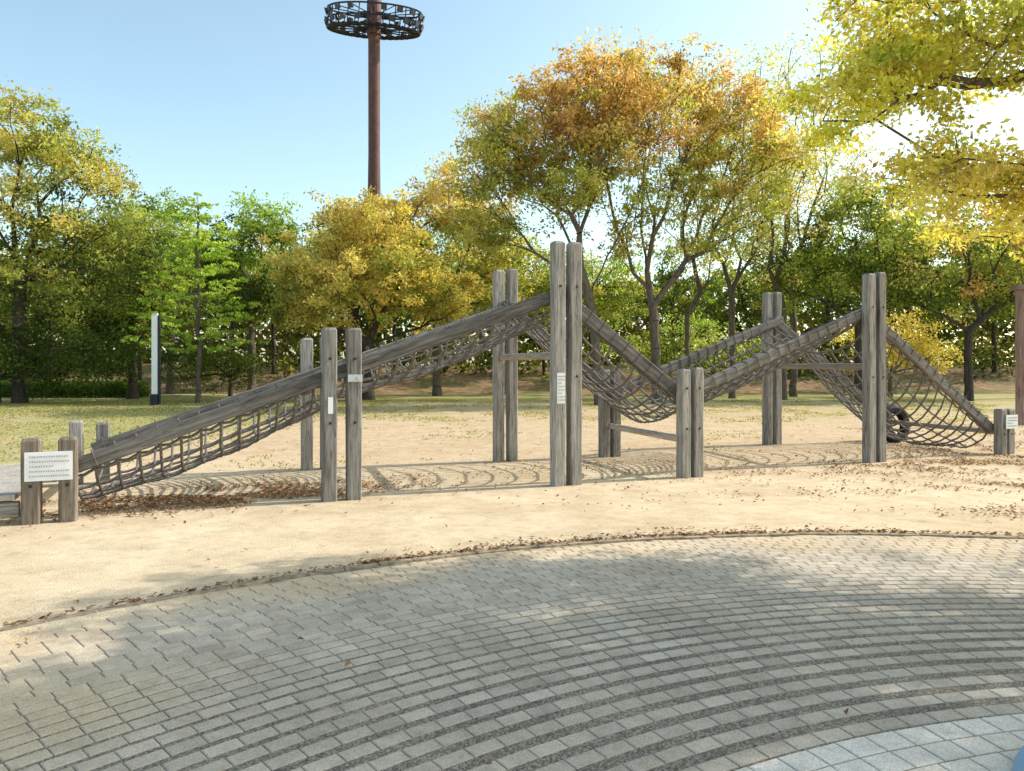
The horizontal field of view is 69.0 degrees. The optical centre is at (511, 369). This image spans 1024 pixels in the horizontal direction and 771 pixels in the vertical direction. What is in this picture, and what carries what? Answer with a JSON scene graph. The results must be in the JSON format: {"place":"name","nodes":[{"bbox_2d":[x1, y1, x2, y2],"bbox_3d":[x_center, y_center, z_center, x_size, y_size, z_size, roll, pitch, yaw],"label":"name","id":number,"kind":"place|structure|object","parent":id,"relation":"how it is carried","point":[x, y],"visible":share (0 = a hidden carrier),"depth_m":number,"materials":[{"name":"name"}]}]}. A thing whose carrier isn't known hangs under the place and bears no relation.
{"place":"outdoors","nodes":[
{"label":"outdoors","id":0,"kind":"place"},
{"bbox_2d":[0,362,1014,393],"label":"embankment","id":1,"kind":"structure","parent":0,"point":[452,382],"depth_m":54.11,"materials":[{"name":"brown plant"}]},
{"bbox_2d":[0,245,46,334],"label":"woodland tree","id":2,"kind":"object","parent":1,"relation":"on","point":[12,287],"visible":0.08,"depth_m":57.89,"materials":[{"name":"green plant"}]},
{"bbox_2d":[0,214,96,379],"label":"woodland tree","id":3,"kind":"object","parent":1,"relation":"on","point":[39,319],"visible":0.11,"depth_m":54.40,"materials":[{"name":"green plant"}]},
{"bbox_2d":[80,192,194,380],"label":"woodland tree","id":4,"kind":"object","parent":1,"relation":"on","point":[136,206],"visible":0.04,"depth_m":53.62,"materials":[{"name":"green plant"}]},
{"bbox_2d":[205,230,265,354],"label":"woodland tree","id":5,"kind":"object","parent":1,"relation":"on","point":[233,325],"visible":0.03,"depth_m":61.91,"materials":[{"name":"green plant"}]},
{"bbox_2d":[229,240,292,373],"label":"woodland tree","id":6,"kind":"object","parent":1,"relation":"on","point":[273,327],"visible":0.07,"depth_m":56.88,"materials":[{"name":"green plant"}]},
{"bbox_2d":[317,237,373,360],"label":"woodland tree","id":7,"kind":"object","parent":1,"relation":"on","point":[339,336],"visible":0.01,"depth_m":63.91,"materials":[{"name":"green plant"}]},
{"bbox_2d":[285,201,419,327],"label":"woodland tree","id":8,"kind":"object","parent":1,"relation":"on","point":[362,275],"visible":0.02,"depth_m":54.79,"materials":[{"name":"yellow plant"}]},
{"bbox_2d":[363,272,418,366],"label":"woodland tree","id":9,"kind":"object","parent":1,"relation":"on","point":[396,320],"visible":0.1,"depth_m":61.83,"materials":[{"name":"yellow plant"}]},
{"bbox_2d":[404,231,483,372],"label":"woodland tree","id":10,"kind":"object","parent":1,"relation":"on","point":[444,368],"visible":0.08,"depth_m":57.96,"materials":[{"name":"yellow plant"}]},
{"bbox_2d":[1,335,1014,380],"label":"undergrowth","id":11,"kind":"object","parent":1,"relation":"on","point":[481,368],"visible":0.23,"depth_m":58.13,"materials":[{"name":"green plant"}]},
{"bbox_2d":[0,252,1023,366],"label":"wood","id":12,"kind":"object","parent":1,"relation":"on","point":[985,330],"visible":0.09,"depth_m":68.09,"materials":[{"name":"green plant"}]},
{"bbox_2d":[518,264,565,375],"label":"woodland tree","id":13,"kind":"object","parent":1,"relation":"on","point":[530,315],"visible":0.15,"depth_m":56.84,"materials":[{"name":"green plant"}]},
{"bbox_2d":[582,256,624,367],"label":"woodland tree","id":14,"kind":"object","parent":1,"relation":"on","point":[605,315],"visible":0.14,"depth_m":59.90,"materials":[{"name":"green plant"}]},
{"bbox_2d":[631,233,721,355],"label":"woodland tree","id":15,"kind":"object","parent":1,"relation":"on","point":[667,277],"visible":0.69,"depth_m":55.83,"materials":[{"name":"green plant"}]},
{"bbox_2d":[688,265,742,360],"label":"woodland tree","id":16,"kind":"object","parent":1,"relation":"on","point":[710,300],"visible":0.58,"depth_m":61.90,"materials":[{"name":"green plant"}]},
{"bbox_2d":[726,216,819,323],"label":"woodland tree","id":17,"kind":"object","parent":1,"relation":"on","point":[744,306],"visible":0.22,"depth_m":64.33,"materials":[{"name":"green plant"}]},
{"bbox_2d":[739,264,814,339],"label":"woodland tree","id":18,"kind":"object","parent":1,"relation":"on","point":[757,316],"visible":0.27,"depth_m":55.09,"materials":[{"name":"green plant"}]},
{"bbox_2d":[787,213,860,361],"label":"woodland tree","id":19,"kind":"object","parent":1,"relation":"on","point":[847,302],"visible":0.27,"depth_m":56.95,"materials":[{"name":"green plant"}]},
{"bbox_2d":[833,216,913,318],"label":"woodland tree","id":20,"kind":"object","parent":1,"relation":"on","point":[858,295],"visible":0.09,"depth_m":59.41,"materials":[{"name":"green plant"}]},
{"bbox_2d":[846,201,960,364],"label":"woodland tree","id":21,"kind":"object","parent":1,"relation":"on","point":[917,214],"visible":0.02,"depth_m":63.77,"materials":[{"name":"green plant"}]},
{"bbox_2d":[913,195,1023,333],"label":"woodland tree","id":22,"kind":"object","parent":1,"relation":"on","point":[946,300],"visible":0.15,"depth_m":53.50,"materials":[{"name":"green plant"}]},
{"bbox_2d":[945,239,1023,371],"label":"woodland tree","id":23,"kind":"object","parent":1,"relation":"on","point":[994,342],"depth_m":57.88,"materials":[{"name":"green plant"}]},
{"bbox_2d":[0,536,1023,770],"bbox_3d":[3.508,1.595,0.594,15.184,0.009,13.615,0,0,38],"label":"paving","id":24,"kind":"structure","parent":0,"point":[894,564],"depth_m":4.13,"materials":[{"name":"stone"}]},
{"bbox_2d":[0,532,1023,631],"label":"kerb","id":25,"kind":"structure","parent":24,"relation":"on","point":[334,571],"depth_m":6.39,"materials":[{"name":"concrete"}]},
{"bbox_2d":[1013,746,1023,770],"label":"play dome","id":26,"kind":"structure","parent":24,"relation":"on","point":[1018,764],"depth_m":2.93,"materials":[{"name":"blue rubber"}]},
{"bbox_2d":[0,394,1023,599],"bbox_3d":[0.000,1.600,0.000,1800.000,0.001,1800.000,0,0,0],"label":"ground","id":27,"kind":"structure","parent":0,"point":[104,549],"depth_m":10.14,"materials":[{"name":"beige sand"}]},
{"bbox_2d":[0,313,148,403],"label":"shrub","id":28,"kind":"object","parent":27,"relation":"on","point":[89,369],"visible":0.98,"depth_m":35.59,"materials":[{"name":"green plant"}]},
{"bbox_2d":[0,380,150,397],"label":"hedge","id":29,"kind":"object","parent":27,"relation":"on","point":[114,390],"visible":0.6,"depth_m":42.80,"materials":[{"name":"green plant"}]},
{"bbox_2d":[0,74,201,402],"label":"broadleaf tree","id":30,"kind":"object","parent":27,"relation":"on","point":[40,145],"visible":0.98,"depth_m":35.67,"materials":[{"name":"green plant"}]},
{"bbox_2d":[0,191,223,398],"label":"broadleaf tree","id":31,"kind":"object","parent":27,"relation":"on","point":[132,389],"visible":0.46,"depth_m":40.06,"materials":[{"name":"green plant"}]},
{"bbox_2d":[150,313,160,404],"bbox_3d":[-16.249,-0.500,34.000,0.421,4.200,0.240,0,0,0],"label":"sign post","id":32,"kind":"object","parent":27,"relation":"on","point":[155,396],"visible":0.92,"depth_m":33.95,"materials":[{"name":"metal"}]},
{"bbox_2d":[91,186,255,393],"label":"broadleaf tree","id":33,"kind":"object","parent":27,"relation":"on","point":[168,212],"visible":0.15,"depth_m":49.71,"materials":[{"name":"green plant"}]},
{"bbox_2d":[120,192,268,402],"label":"young conical tree","id":34,"kind":"object","parent":27,"relation":"on","point":[210,270],"visible":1,"depth_m":36.13,"materials":[{"name":"green plant"}]},
{"bbox_2d":[126,328,270,396],"bbox_3d":[-18.809,-0.448,45.273,8.692,4.299,7.089,0,0,0],"label":"shrub","id":35,"kind":"object","parent":27,"relation":"on","point":[234,365],"visible":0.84,"depth_m":44.91,"materials":[{"name":"green plant"}]},
{"bbox_2d":[159,186,339,390],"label":"broadleaf tree","id":36,"kind":"object","parent":27,"relation":"on","point":[249,229],"visible":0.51,"depth_m":47.50,"materials":[{"name":"green plant"}]},
{"bbox_2d":[249,182,492,399],"bbox_3d":[-7.150,-4.033,39.279,13.210,11.485,9.486,0,0,0],"label":"broadleaf tree","id":37,"kind":"object","parent":27,"relation":"on","point":[342,285],"visible":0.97,"depth_m":38.60,"materials":[{"name":"yellow plant"}]},
{"bbox_2d":[324,0,424,346],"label":"floodlight tower","id":38,"kind":"structure","parent":27,"relation":"on","point":[374,27],"depth_m":79.43,"materials":[{"name":"brown metal"}]},
{"bbox_2d":[361,148,565,395],"bbox_3d":[-3.412,-5.994,46.204,14.387,15.436,8.765,0,0,0],"label":"broadleaf tree","id":39,"kind":"object","parent":27,"relation":"on","point":[435,219],"visible":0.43,"depth_m":45.44,"materials":[{"name":"yellow plant"}]},
{"bbox_2d":[0,241,1017,524],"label":"rope net climbing bridge","id":40,"kind":"structure","parent":27,"relation":"on","point":[68,465],"depth_m":10.97,"materials":[{"name":"grey wood"}]},
{"bbox_2d":[0,519,1023,650],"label":"sand verge","id":41,"kind":"structure","parent":27,"relation":"on","point":[34,608],"depth_m":6.18,"materials":[{"name":"beige sand"}]},
{"bbox_2d":[3,408,1023,764],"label":"fallen leaves","id":42,"kind":"object","parent":27,"relation":"on","point":[213,500],"visible":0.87,"depth_m":9.19,"materials":[{"name":"brown plant"}]},
{"bbox_2d":[415,230,674,393],"bbox_3d":[2.156,-3.901,50.490,17.533,11.239,8.612,0,0,0],"label":"broadleaf tree","id":43,"kind":"object","parent":27,"relation":"on","point":[604,293],"visible":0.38,"depth_m":49.21,"materials":[{"name":"green plant"}]},
{"bbox_2d":[425,23,733,404],"bbox_3d":[2.637,-6.548,33.660,13.226,16.540,8.268,0,0,0],"label":"broadleaf tree","id":44,"kind":"object","parent":27,"relation":"on","point":[495,145],"visible":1,"depth_m":32.89,"materials":[{"name":"brown plant"}]},
{"bbox_2d":[582,307,797,383],"bbox_3d":[11.447,-1.405,48.054,15.367,6.215,7.442,0,0,0],"label":"shrub","id":45,"kind":"object","parent":27,"relation":"on","point":[666,354],"visible":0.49,"depth_m":47.74,"materials":[{"name":"green plant"}]},
{"bbox_2d":[647,146,737,368],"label":"broadleaf tree","id":46,"kind":"object","parent":27,"relation":"on","point":[690,309],"visible":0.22,"depth_m":44.88,"materials":[{"name":"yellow plant"}]},
{"bbox_2d":[560,28,840,403],"bbox_3d":[8.375,-6.988,35.801,12.836,17.396,7.340,0,0,0],"label":"broadleaf tree","id":47,"kind":"object","parent":27,"relation":"on","point":[718,131],"visible":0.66,"depth_m":34.79,"materials":[{"name":"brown plant"}]},
{"bbox_2d":[665,63,848,398],"bbox_3d":[12.930,-7.879,41.815,10.580,19.186,8.445,0,0,0],"label":"broadleaf tree","id":48,"kind":"object","parent":27,"relation":"on","point":[731,322],"visible":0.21,"depth_m":41.81,"materials":[{"name":"yellow plant"}]},
{"bbox_2d":[708,117,837,399],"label":"broadleaf tree","id":49,"kind":"object","parent":27,"relation":"on","point":[784,315],"visible":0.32,"depth_m":39.59,"materials":[{"name":"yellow plant"}]},
{"bbox_2d":[705,24,912,396],"bbox_3d":[17.311,-9.220,44.981,12.486,21.897,10.492,0,0,0],"label":"broadleaf tree","id":50,"kind":"object","parent":27,"relation":"on","point":[794,372],"visible":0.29,"depth_m":44.61,"materials":[{"name":"yellow plant"}]},
{"bbox_2d":[740,171,965,399],"bbox_3d":[18.302,-4.600,39.599,11.923,12.617,8.722,0,0,0],"label":"broadleaf tree","id":51,"kind":"object","parent":27,"relation":"on","point":[812,258],"visible":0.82,"depth_m":38.88,"materials":[{"name":"green plant"}]},
{"bbox_2d":[747,0,1023,262],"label":"broadleaf tree","id":52,"kind":"object","parent":27,"relation":"on","point":[935,59],"visible":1,"depth_m":6.95,"materials":[{"name":"yellow plant"}]},
{"bbox_2d":[886,405,909,442],"bbox_3d":[8.450,1.200,16.500,0.850,0.850,0.200,0,-7,-20],"label":"tyre","id":53,"kind":"object","parent":27,"relation":"on","point":[901,415],"visible":0.33,"depth_m":16.46,"materials":[{"name":"black rubber"}]},
{"bbox_2d":[830,302,972,396],"bbox_3d":[23.449,-1.201,44.673,7.600,5.808,6.950,0,0,39],"label":"shrub","id":54,"kind":"object","parent":27,"relation":"on","point":[922,347],"visible":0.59,"depth_m":43.81,"materials":[{"name":"yellow plant"}]},
{"bbox_2d":[852,188,1023,400],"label":"broadleaf tree","id":55,"kind":"object","parent":27,"relation":"on","point":[1001,294],"visible":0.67,"depth_m":38.23,"materials":[{"name":"green plant"}]},
{"bbox_2d":[928,181,1023,335],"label":"broadleaf tree","id":56,"kind":"object","parent":27,"relation":"on","point":[1011,318],"visible":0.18,"depth_m":42.28,"materials":[{"name":"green plant"}]},
{"bbox_2d":[1009,284,1023,424],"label":"play tower post","id":57,"kind":"object","parent":27,"relation":"on","point":[1019,349],"visible":0.96,"depth_m":21.61,"materials":[{"name":"wood"}]},
{"bbox_2d":[0,399,1023,482],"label":"grass","id":58,"kind":"structure","parent":0,"point":[172,410],"depth_m":27.93,"materials":[{"name":"green plant"}]},
{"bbox_2d":[0,0,1023,365],"label":"sky","id":59,"kind":"structure","parent":0,"point":[213,99],"materials":[{"name":"blue"}]}
]}

